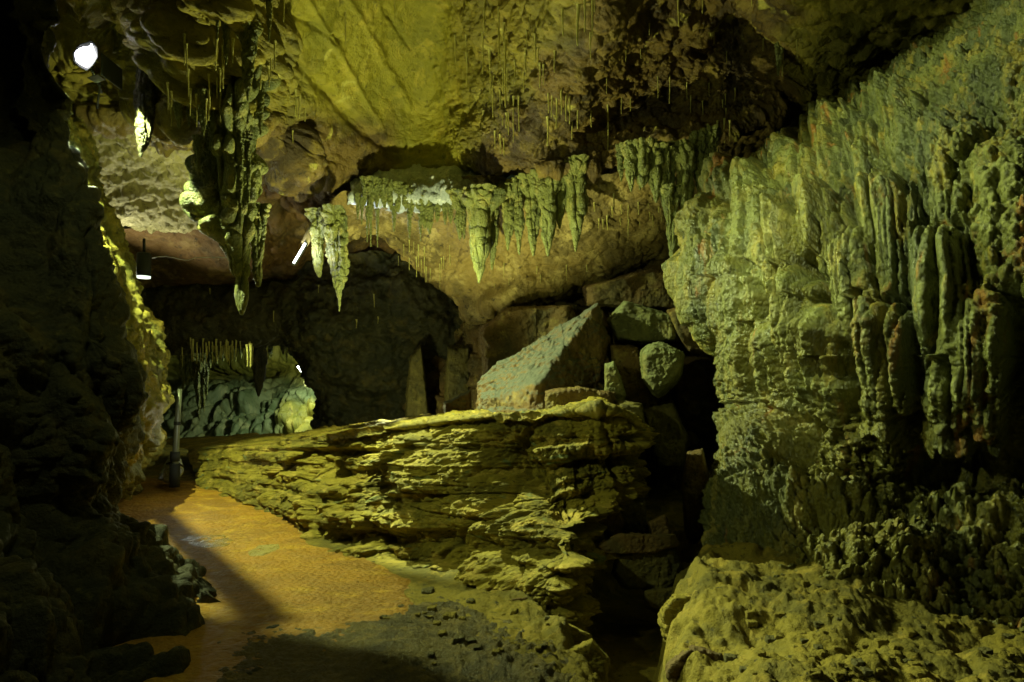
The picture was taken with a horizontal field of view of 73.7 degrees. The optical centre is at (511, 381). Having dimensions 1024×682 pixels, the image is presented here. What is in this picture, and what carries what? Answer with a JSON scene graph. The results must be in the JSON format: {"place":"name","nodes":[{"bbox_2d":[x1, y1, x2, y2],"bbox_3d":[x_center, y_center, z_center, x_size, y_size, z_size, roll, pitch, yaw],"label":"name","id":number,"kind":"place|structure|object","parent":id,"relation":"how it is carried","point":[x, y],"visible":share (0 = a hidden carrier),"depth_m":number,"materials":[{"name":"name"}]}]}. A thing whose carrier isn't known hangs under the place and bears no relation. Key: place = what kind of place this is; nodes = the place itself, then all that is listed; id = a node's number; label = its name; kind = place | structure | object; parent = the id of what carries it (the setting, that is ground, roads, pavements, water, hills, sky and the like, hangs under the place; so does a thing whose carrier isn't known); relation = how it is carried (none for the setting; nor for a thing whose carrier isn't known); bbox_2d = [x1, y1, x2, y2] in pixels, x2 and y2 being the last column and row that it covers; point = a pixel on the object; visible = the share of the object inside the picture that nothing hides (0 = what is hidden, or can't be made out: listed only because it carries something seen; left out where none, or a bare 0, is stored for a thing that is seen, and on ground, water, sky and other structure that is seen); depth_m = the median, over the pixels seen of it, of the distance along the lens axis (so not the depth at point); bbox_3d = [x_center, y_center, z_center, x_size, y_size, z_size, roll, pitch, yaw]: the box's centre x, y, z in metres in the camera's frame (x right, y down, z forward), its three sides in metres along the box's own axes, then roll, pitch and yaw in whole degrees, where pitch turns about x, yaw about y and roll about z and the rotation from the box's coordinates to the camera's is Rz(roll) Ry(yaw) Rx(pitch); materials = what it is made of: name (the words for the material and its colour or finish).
{"place":"outdoors","nodes":[
{"label":"outdoors","id":0,"kind":"place"},
{"bbox_2d":[0,0,279,681],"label":"cave wall","id":1,"kind":"structure","parent":0,"point":[91,575],"depth_m":4.11,"materials":[{"name":"stone"}]},
{"bbox_2d":[72,41,121,107],"bbox_3d":[-3.913,-3.005,6.519,0.379,0.691,0.890,0,0,-44],"label":"flood lamp","id":2,"kind":"object","parent":1,"relation":"attached to","point":[85,55],"visible":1,"depth_m":6.56,"materials":[{"name":"white glass"}]},
{"bbox_2d":[87,74,105,82],"bbox_3d":[-3.773,-2.753,6.198,0.129,0.014,0.196,0,0,0],"label":"barn door","id":3,"kind":"structure","parent":2,"relation":"in","point":[96,78],"depth_m":6.19,"materials":[{"name":"metal"}]},
{"bbox_2d":[93,133,197,233],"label":"cave ceiling","id":4,"kind":"structure","parent":0,"point":[145,191],"depth_m":10.09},
{"bbox_2d":[136,238,151,278],"bbox_3d":[-5.500,-1.846,10.200,0.205,0.592,0.200,0,0,0],"label":"can lamp","id":5,"kind":"object","parent":4,"relation":"hanging from","point":[143,262],"visible":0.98,"depth_m":10.13,"materials":[{"name":"metal"}]},
{"bbox_2d":[161,346,316,437],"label":"cave wall","id":6,"kind":"structure","parent":0,"point":[283,402],"depth_m":17.32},
{"bbox_2d":[124,185,396,288],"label":"cave ceiling","id":7,"kind":"structure","parent":0,"point":[288,220],"depth_m":11.80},
{"bbox_2d":[113,478,413,681],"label":"path","id":8,"kind":"structure","parent":0,"point":[291,583],"depth_m":5.14,"materials":[{"name":"orange soil"}]},
{"bbox_2d":[158,456,183,482],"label":"rock","id":9,"kind":"object","parent":8,"relation":"on","point":[164,475],"visible":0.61,"depth_m":9.46,"materials":[{"name":"stone"}]},
{"bbox_2d":[166,389,183,487],"bbox_3d":[-4.633,0.762,9.333,0.278,1.342,0.201,0,0,0],"label":"metal pole","id":10,"kind":"object","parent":8,"relation":"on","point":[174,473],"visible":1,"depth_m":9.26,"materials":[{"name":"grey paint"}]},
{"bbox_2d":[180,534,232,547],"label":"puddle","id":11,"kind":"object","parent":8,"relation":"on","point":[205,543],"visible":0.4,"depth_m":6.41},
{"bbox_2d":[248,544,279,555],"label":"puddle","id":12,"kind":"object","parent":8,"relation":"on","point":[266,549],"visible":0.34,"depth_m":6.05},
{"bbox_2d":[140,250,462,428],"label":"wall","id":13,"kind":"structure","parent":0,"point":[351,373],"depth_m":12.45,"materials":[{"name":"stone"}]},
{"bbox_2d":[178,354,186,389],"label":"stalactite","id":14,"kind":"object","parent":13,"relation":"hanging from","point":[181,370],"visible":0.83,"depth_m":14.56},
{"bbox_2d":[192,355,199,403],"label":"stalactite","id":15,"kind":"object","parent":13,"relation":"hanging from","point":[195,378],"visible":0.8,"depth_m":14.56},
{"bbox_2d":[192,353,202,418],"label":"stalactite","id":16,"kind":"object","parent":13,"relation":"hanging from","point":[199,388],"visible":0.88,"depth_m":14.55},
{"bbox_2d":[201,352,205,412],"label":"stalactite","id":17,"kind":"object","parent":13,"relation":"hanging from","point":[203,375],"visible":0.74,"depth_m":14.57},
{"bbox_2d":[205,357,208,394],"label":"stalactite","id":18,"kind":"object","parent":13,"relation":"hanging from","point":[207,372],"visible":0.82,"depth_m":14.58},
{"bbox_2d":[251,346,267,396],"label":"stalactite","id":19,"kind":"object","parent":13,"relation":"hanging from","point":[260,361],"visible":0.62,"depth_m":13.14},
{"bbox_2d":[48,0,972,202],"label":"cave ceiling","id":20,"kind":"structure","parent":0,"point":[385,88],"depth_m":8.49,"materials":[{"name":"stone"}]},
{"bbox_2d":[133,67,157,156],"bbox_3d":[-3.710,-2.860,6.907,0.222,1.180,0.185,0,0,-31],"label":"stalactite","id":21,"kind":"object","parent":20,"relation":"hanging from","point":[145,100],"visible":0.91,"depth_m":6.85},
{"bbox_2d":[173,101,182,128],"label":"stalactite","id":22,"kind":"object","parent":20,"relation":"hanging from","point":[177,108],"visible":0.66,"depth_m":6.58},
{"bbox_2d":[194,88,212,135],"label":"stalactite","id":23,"kind":"object","parent":20,"relation":"hanging from","point":[202,94],"visible":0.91,"depth_m":6.57},
{"bbox_2d":[210,110,217,139],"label":"stalactite","id":24,"kind":"object","parent":20,"relation":"hanging from","point":[213,122],"visible":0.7,"depth_m":6.69},
{"bbox_2d":[221,21,230,64],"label":"stalactite","id":25,"kind":"object","parent":20,"relation":"hanging from","point":[226,30],"visible":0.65,"depth_m":6.28},
{"bbox_2d":[179,64,280,314],"bbox_3d":[-2.874,-2.093,6.929,0.957,2.814,0.744,0,0,11],"label":"stalactite","id":26,"kind":"object","parent":20,"relation":"hanging from","point":[208,200],"visible":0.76,"depth_m":6.85},
{"bbox_2d":[192,134,203,177],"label":"stalactite","id":27,"kind":"object","parent":26,"relation":"hanging from","point":[197,143],"visible":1,"depth_m":6.78},
{"bbox_2d":[233,128,246,227],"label":"stalactite","id":28,"kind":"object","parent":26,"relation":"hanging from","point":[240,139],"visible":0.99,"depth_m":6.78},
{"bbox_2d":[244,130,254,203],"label":"stalactite","id":29,"kind":"object","parent":26,"relation":"hanging from","point":[250,137],"visible":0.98,"depth_m":6.83},
{"bbox_2d":[250,202,271,286],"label":"stalactite","id":30,"kind":"object","parent":26,"relation":"hanging from","point":[257,242],"visible":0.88,"depth_m":7.11},
{"bbox_2d":[235,21,263,100],"bbox_3d":[-2.470,-2.992,6.420,0.238,0.723,0.237,0,0,38],"label":"stalactite","id":31,"kind":"object","parent":20,"relation":"hanging from","point":[249,34],"visible":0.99,"depth_m":6.36},
{"bbox_2d":[257,79,264,135],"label":"stalactite","id":32,"kind":"object","parent":20,"relation":"hanging from","point":[260,97],"visible":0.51,"depth_m":6.98},
{"bbox_2d":[265,0,271,41],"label":"stalactite","id":33,"kind":"object","parent":20,"relation":"hanging from","point":[268,11],"visible":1,"depth_m":6.49},
{"bbox_2d":[497,6,499,58],"bbox_3d":[-0.150,-4.016,7.864,0.036,0.613,0.036,0,0,-25],"label":"soda straw","id":34,"kind":"object","parent":20,"relation":"hanging from","point":[498,7],"visible":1,"depth_m":7.86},
{"bbox_2d":[503,37,506,107],"bbox_3d":[-0.081,-3.685,8.093,0.047,0.872,0.047,0,0,29],"label":"soda straw","id":35,"kind":"object","parent":20,"relation":"hanging from","point":[505,43],"visible":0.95,"depth_m":8.08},
{"bbox_2d":[530,169,564,256],"bbox_3d":[0.468,-2.225,9.115,0.518,1.119,0.433,0,0,0],"label":"stalactite","id":36,"kind":"object","parent":20,"relation":"hanging from","point":[547,190],"visible":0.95,"depth_m":9.02},
{"bbox_2d":[555,182,566,228],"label":"stalactite","id":37,"kind":"object","parent":20,"relation":"hanging from","point":[560,203],"visible":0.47,"depth_m":9.14},
{"bbox_2d":[563,154,589,251],"bbox_3d":[0.856,-2.326,9.067,0.479,1.213,0.486,0,0,34],"label":"stalactite","id":38,"kind":"object","parent":20,"relation":"hanging from","point":[576,205],"visible":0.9,"depth_m":8.97},
{"bbox_2d":[576,3,579,45],"bbox_3d":[0.647,-3.493,6.661,0.052,0.428,0.052,0,0,15],"label":"soda straw","id":39,"kind":"object","parent":20,"relation":"hanging from","point":[578,14],"visible":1,"depth_m":6.65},
{"bbox_2d":[615,144,623,181],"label":"stalactite","id":40,"kind":"object","parent":20,"relation":"hanging from","point":[620,160],"visible":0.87,"depth_m":8.55},
{"bbox_2d":[619,140,637,191],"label":"stalactite","id":41,"kind":"object","parent":20,"relation":"hanging from","point":[630,160],"visible":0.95,"depth_m":8.25},
{"bbox_2d":[625,137,665,187],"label":"stalactite","id":42,"kind":"object","parent":20,"relation":"hanging from","point":[643,147],"visible":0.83,"depth_m":8.19},
{"bbox_2d":[668,139,701,208],"bbox_3d":[2.091,-2.440,8.299,0.434,0.930,0.361,0,0,0],"label":"stalactite","id":43,"kind":"object","parent":20,"relation":"hanging from","point":[684,157],"visible":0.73,"depth_m":8.21},
{"bbox_2d":[688,131,708,192],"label":"stalactite","id":44,"kind":"object","parent":20,"relation":"hanging from","point":[704,139],"visible":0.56,"depth_m":8.25},
{"bbox_2d":[698,124,722,158],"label":"stalactite","id":45,"kind":"object","parent":20,"relation":"hanging from","point":[714,132],"visible":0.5,"depth_m":8.24},
{"bbox_2d":[774,42,783,75],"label":"stalactite","id":46,"kind":"object","parent":20,"relation":"hanging from","point":[779,50],"visible":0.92,"depth_m":8.28},
{"bbox_2d":[304,126,768,324],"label":"cave ceiling","id":47,"kind":"structure","parent":0,"point":[614,250],"depth_m":10.46,"materials":[{"name":"stone"}]},
{"bbox_2d":[304,207,324,276],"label":"stalactite","id":48,"kind":"object","parent":47,"relation":"hanging from","point":[315,218],"visible":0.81,"depth_m":9.33},
{"bbox_2d":[292,221,311,265],"bbox_3d":[-2.823,-1.992,9.481,0.218,0.815,0.505,0,0,24],"label":"tube lamp","id":49,"kind":"object","parent":48,"relation":"attached to","point":[306,240],"visible":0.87,"depth_m":9.32,"materials":[{"name":"white glass"}]},
{"bbox_2d":[320,204,349,310],"bbox_3d":[-2.408,-1.665,9.288,0.389,1.414,0.433,0,0,0],"label":"stalactite","id":50,"kind":"object","parent":47,"relation":"hanging from","point":[335,231],"visible":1,"depth_m":9.21},
{"bbox_2d":[347,164,480,213],"bbox_3d":[-1.612,-3.150,10.346,2.550,1.357,1.343,0,0,14],"label":"calcite patch","id":51,"kind":"object","parent":47,"relation":"attached to","point":[432,185],"visible":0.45,"depth_m":9.73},
{"bbox_2d":[354,193,360,218],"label":"stalactite","id":52,"kind":"object","parent":51,"relation":"hanging from","point":[357,196],"visible":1,"depth_m":9.73},
{"bbox_2d":[359,176,367,205],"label":"stalactite","id":53,"kind":"object","parent":51,"relation":"hanging from","point":[364,187],"visible":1,"depth_m":9.72},
{"bbox_2d":[364,175,375,221],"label":"stalactite","id":54,"kind":"object","parent":51,"relation":"hanging from","point":[370,189],"visible":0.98,"depth_m":9.71},
{"bbox_2d":[373,177,381,207],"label":"stalactite","id":55,"kind":"object","parent":51,"relation":"hanging from","point":[376,181],"visible":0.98,"depth_m":9.71},
{"bbox_2d":[375,208,379,246],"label":"stalactite","id":56,"kind":"object","parent":51,"relation":"hanging from","point":[377,211],"visible":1,"depth_m":9.74},
{"bbox_2d":[379,178,390,208],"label":"stalactite","id":57,"kind":"object","parent":51,"relation":"hanging from","point":[383,194],"visible":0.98,"depth_m":9.71},
{"bbox_2d":[385,179,393,210],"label":"stalactite","id":58,"kind":"object","parent":51,"relation":"hanging from","point":[389,187],"visible":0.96,"depth_m":9.70},
{"bbox_2d":[391,205,396,231],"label":"stalactite","id":59,"kind":"object","parent":51,"relation":"hanging from","point":[393,211],"visible":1,"depth_m":9.73},
{"bbox_2d":[392,181,405,211],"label":"stalactite","id":60,"kind":"object","parent":51,"relation":"hanging from","point":[397,187],"visible":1,"depth_m":9.71},
{"bbox_2d":[401,185,410,209],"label":"stalactite","id":61,"kind":"object","parent":51,"relation":"hanging from","point":[404,189],"visible":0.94,"depth_m":9.69},
{"bbox_2d":[406,203,413,238],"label":"stalactite","id":62,"kind":"object","parent":51,"relation":"hanging from","point":[409,213],"visible":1,"depth_m":9.73},
{"bbox_2d":[415,195,426,228],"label":"stalactite","id":63,"kind":"object","parent":51,"relation":"hanging from","point":[421,207],"visible":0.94,"depth_m":9.71},
{"bbox_2d":[425,200,434,233],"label":"stalactite","id":64,"kind":"object","parent":51,"relation":"hanging from","point":[429,208],"visible":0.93,"depth_m":9.70},
{"bbox_2d":[434,203,441,221],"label":"stalactite","id":65,"kind":"object","parent":51,"relation":"hanging from","point":[437,208],"visible":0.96,"depth_m":9.73},
{"bbox_2d":[441,202,447,224],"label":"stalactite","id":66,"kind":"object","parent":51,"relation":"hanging from","point":[444,207],"visible":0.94,"depth_m":9.73},
{"bbox_2d":[447,203,453,223],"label":"stalactite","id":67,"kind":"object","parent":51,"relation":"hanging from","point":[450,211],"visible":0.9,"depth_m":9.72},
{"bbox_2d":[445,188,466,239],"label":"stalactite","id":68,"kind":"object","parent":51,"relation":"hanging from","point":[458,205],"visible":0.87,"depth_m":9.45},
{"bbox_2d":[453,183,506,282],"bbox_3d":[-0.405,-1.972,9.280,0.624,1.265,0.612,0,0,42],"label":"stalactite","id":69,"kind":"object","parent":47,"relation":"hanging from","point":[482,202],"visible":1,"depth_m":9.17},
{"bbox_2d":[490,206,499,269],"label":"stalactite","id":70,"kind":"object","parent":47,"relation":"hanging from","point":[494,235],"visible":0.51,"depth_m":9.42},
{"bbox_2d":[497,182,519,250],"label":"stalactite","id":71,"kind":"object","parent":47,"relation":"hanging from","point":[507,204],"visible":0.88,"depth_m":9.23},
{"bbox_2d":[505,177,524,254],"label":"stalactite","id":72,"kind":"object","parent":47,"relation":"hanging from","point":[519,221],"visible":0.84,"depth_m":9.24},
{"bbox_2d":[516,173,540,255],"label":"stalactite","id":73,"kind":"object","parent":47,"relation":"hanging from","point":[527,186],"visible":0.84,"depth_m":9.14},
{"bbox_2d":[402,259,724,488],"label":"cave wall","id":74,"kind":"structure","parent":0,"point":[691,395],"depth_m":9.95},
{"bbox_2d":[405,343,428,417],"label":"boulder","id":75,"kind":"object","parent":74,"relation":"on","point":[416,397],"visible":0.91,"depth_m":12.23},
{"bbox_2d":[444,343,469,400],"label":"boulder","id":76,"kind":"object","parent":74,"relation":"on","point":[457,375],"visible":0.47,"depth_m":11.90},
{"bbox_2d":[144,444,1023,681],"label":"cave floor","id":77,"kind":"structure","parent":0,"point":[726,585],"depth_m":4.11,"materials":[{"name":"stone"}]},
{"bbox_2d":[64,115,174,499],"bbox_3d":[-4.895,-1.095,8.295,1.460,5.289,3.530,0,0,-30],"label":"rock column","id":78,"kind":"object","parent":77,"relation":"on","point":[146,335],"visible":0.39,"depth_m":7.79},
{"bbox_2d":[216,596,575,681],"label":"gravel patch","id":79,"kind":"object","parent":77,"relation":"on","point":[400,644],"visible":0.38,"depth_m":3.68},
{"bbox_2d":[569,623,592,642],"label":"rock","id":80,"kind":"object","parent":79,"relation":"on","point":[579,635],"visible":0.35,"depth_m":4.26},
{"bbox_2d":[569,638,609,681],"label":"rock","id":81,"kind":"object","parent":79,"relation":"on","point":[594,655],"visible":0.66,"depth_m":3.72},
{"bbox_2d":[166,396,659,644],"bbox_3d":[-3.185,1.028,9.826,12.226,1.781,4.587,0,0,37],"label":"rock ledge","id":82,"kind":"object","parent":77,"relation":"on","point":[482,499],"visible":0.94,"depth_m":5.84,"materials":[{"name":"stone"}]},
{"bbox_2d":[443,389,471,413],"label":"boulder","id":83,"kind":"object","parent":82,"relation":"on","point":[461,401],"visible":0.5,"depth_m":9.32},
{"bbox_2d":[475,303,611,412],"bbox_3d":[0.497,-0.057,9.164,2.044,1.922,3.054,0,0,0],"label":"boulder","id":84,"kind":"object","parent":82,"relation":"on","point":[574,351],"visible":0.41,"depth_m":8.44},
{"bbox_2d":[478,305,574,374],"bbox_3d":[0.264,-0.661,10.743,1.570,1.150,1.385,0,0,0],"label":"boulder","id":85,"kind":"object","parent":84,"relation":"on","point":[505,333],"visible":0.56,"depth_m":10.09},
{"bbox_2d":[543,386,617,407],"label":"boulder","id":86,"kind":"object","parent":82,"relation":"on","point":[565,395],"visible":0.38,"depth_m":7.61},
{"bbox_2d":[604,361,625,401],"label":"boulder","id":87,"kind":"object","parent":82,"relation":"on","point":[613,380],"visible":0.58,"depth_m":7.95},
{"bbox_2d":[618,400,644,423],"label":"boulder","id":88,"kind":"object","parent":82,"relation":"on","point":[636,408],"visible":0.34,"depth_m":7.54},
{"bbox_2d":[610,344,656,408],"bbox_3d":[1.633,-0.032,9.153,0.634,0.943,1.227,0,0,10],"label":"boulder","id":89,"kind":"object","parent":82,"relation":"on","point":[625,359],"visible":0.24,"depth_m":8.60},
{"bbox_2d":[643,403,689,470],"bbox_3d":[1.941,0.698,8.607,0.593,0.878,1.102,0,0,9],"label":"boulder","id":90,"kind":"object","parent":82,"relation":"on","point":[670,447],"visible":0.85,"depth_m":8.12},
{"bbox_2d":[639,341,684,397],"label":"boulder","id":91,"kind":"object","parent":90,"relation":"on","point":[661,364],"visible":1,"depth_m":7.97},
{"bbox_2d":[607,301,680,344],"bbox_3d":[1.859,-0.844,9.579,1.052,0.676,1.538,0,0,8],"label":"boulder","id":92,"kind":"object","parent":91,"relation":"on","point":[628,322],"visible":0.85,"depth_m":8.89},
{"bbox_2d":[582,268,674,309],"bbox_3d":[1.867,-1.424,10.431,1.655,0.757,1.381,0,0,0],"label":"boulder","id":93,"kind":"object","parent":92,"relation":"on","point":[645,287],"visible":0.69,"depth_m":9.78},
{"bbox_2d":[666,307,707,355],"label":"boulder","id":94,"kind":"object","parent":92,"relation":"on","point":[691,346],"visible":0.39,"depth_m":8.81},
{"bbox_2d":[442,612,457,619],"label":"stone","id":95,"kind":"object","parent":77,"relation":"on","point":[448,615],"visible":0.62,"depth_m":4.29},
{"bbox_2d":[452,634,464,643],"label":"stone","id":96,"kind":"object","parent":77,"relation":"on","point":[458,638],"visible":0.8,"depth_m":3.87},
{"bbox_2d":[643,587,672,614],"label":"rock","id":97,"kind":"object","parent":77,"relation":"on","point":[655,599],"visible":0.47,"depth_m":5.17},
{"bbox_2d":[611,548,683,589],"bbox_3d":[1.109,1.538,5.552,0.620,0.448,0.421,0,0,0],"label":"rock","id":98,"kind":"object","parent":97,"relation":"on","point":[647,571],"visible":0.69,"depth_m":5.37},
{"bbox_2d":[597,532,678,554],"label":"rock","id":99,"kind":"object","parent":98,"relation":"on","point":[626,543],"visible":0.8,"depth_m":5.32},
{"bbox_2d":[648,514,670,533],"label":"rock","id":100,"kind":"object","parent":99,"relation":"on","point":[659,525],"visible":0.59,"depth_m":5.56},
{"bbox_2d":[657,593,690,640],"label":"rock","id":101,"kind":"object","parent":77,"relation":"on","point":[672,607],"visible":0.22,"depth_m":4.42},
{"bbox_2d":[665,645,722,681],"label":"rock","id":102,"kind":"object","parent":77,"relation":"on","point":[675,664],"visible":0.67,"depth_m":3.72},
{"bbox_2d":[681,448,709,542],"bbox_3d":[1.756,1.087,6.467,0.290,0.938,0.742,0,0,15],"label":"boulder","id":103,"kind":"object","parent":77,"relation":"on","point":[696,477],"visible":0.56,"depth_m":6.14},
{"bbox_2d":[831,670,844,680],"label":"stone","id":104,"kind":"object","parent":77,"relation":"on","point":[838,675],"visible":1,"depth_m":3.15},
{"bbox_2d":[661,0,1023,631],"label":"flowstone","id":105,"kind":"object","parent":77,"relation":"on","point":[843,279],"visible":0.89,"depth_m":4.99,"materials":[{"name":"stone"}]},
{"bbox_2d":[648,142,674,202],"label":"stalactite","id":106,"kind":"object","parent":105,"relation":"hanging from","point":[656,163],"visible":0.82,"depth_m":8.21},
{"bbox_2d":[653,146,678,221],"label":"stalactite","id":107,"kind":"object","parent":105,"relation":"hanging from","point":[668,170],"visible":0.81,"depth_m":8.25},
{"bbox_2d":[660,183,681,257],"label":"stalactite","id":108,"kind":"object","parent":105,"relation":"hanging from","point":[672,200],"visible":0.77,"depth_m":8.25},
{"bbox_2d":[851,658,864,666],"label":"stone","id":109,"kind":"object","parent":77,"relation":"on","point":[858,662],"visible":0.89,"depth_m":3.32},
{"bbox_2d":[860,666,873,676],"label":"stone","id":110,"kind":"object","parent":77,"relation":"on","point":[866,671],"visible":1,"depth_m":3.23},
{"bbox_2d":[873,638,887,647],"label":"stone","id":111,"kind":"object","parent":77,"relation":"on","point":[879,642],"visible":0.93,"depth_m":3.66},
{"bbox_2d":[903,627,916,637],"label":"stone","id":112,"kind":"object","parent":77,"relation":"on","point":[909,632],"visible":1,"depth_m":3.84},
{"bbox_2d":[912,669,926,678],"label":"stone","id":113,"kind":"object","parent":77,"relation":"on","point":[919,673],"visible":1,"depth_m":3.26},
{"bbox_2d":[723,653,736,662],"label":"stone","id":114,"kind":"object","parent":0,"point":[727,657],"visible":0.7,"depth_m":3.68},
{"bbox_2d":[745,619,758,627],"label":"stone","id":115,"kind":"object","parent":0,"point":[750,623],"visible":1,"depth_m":4.00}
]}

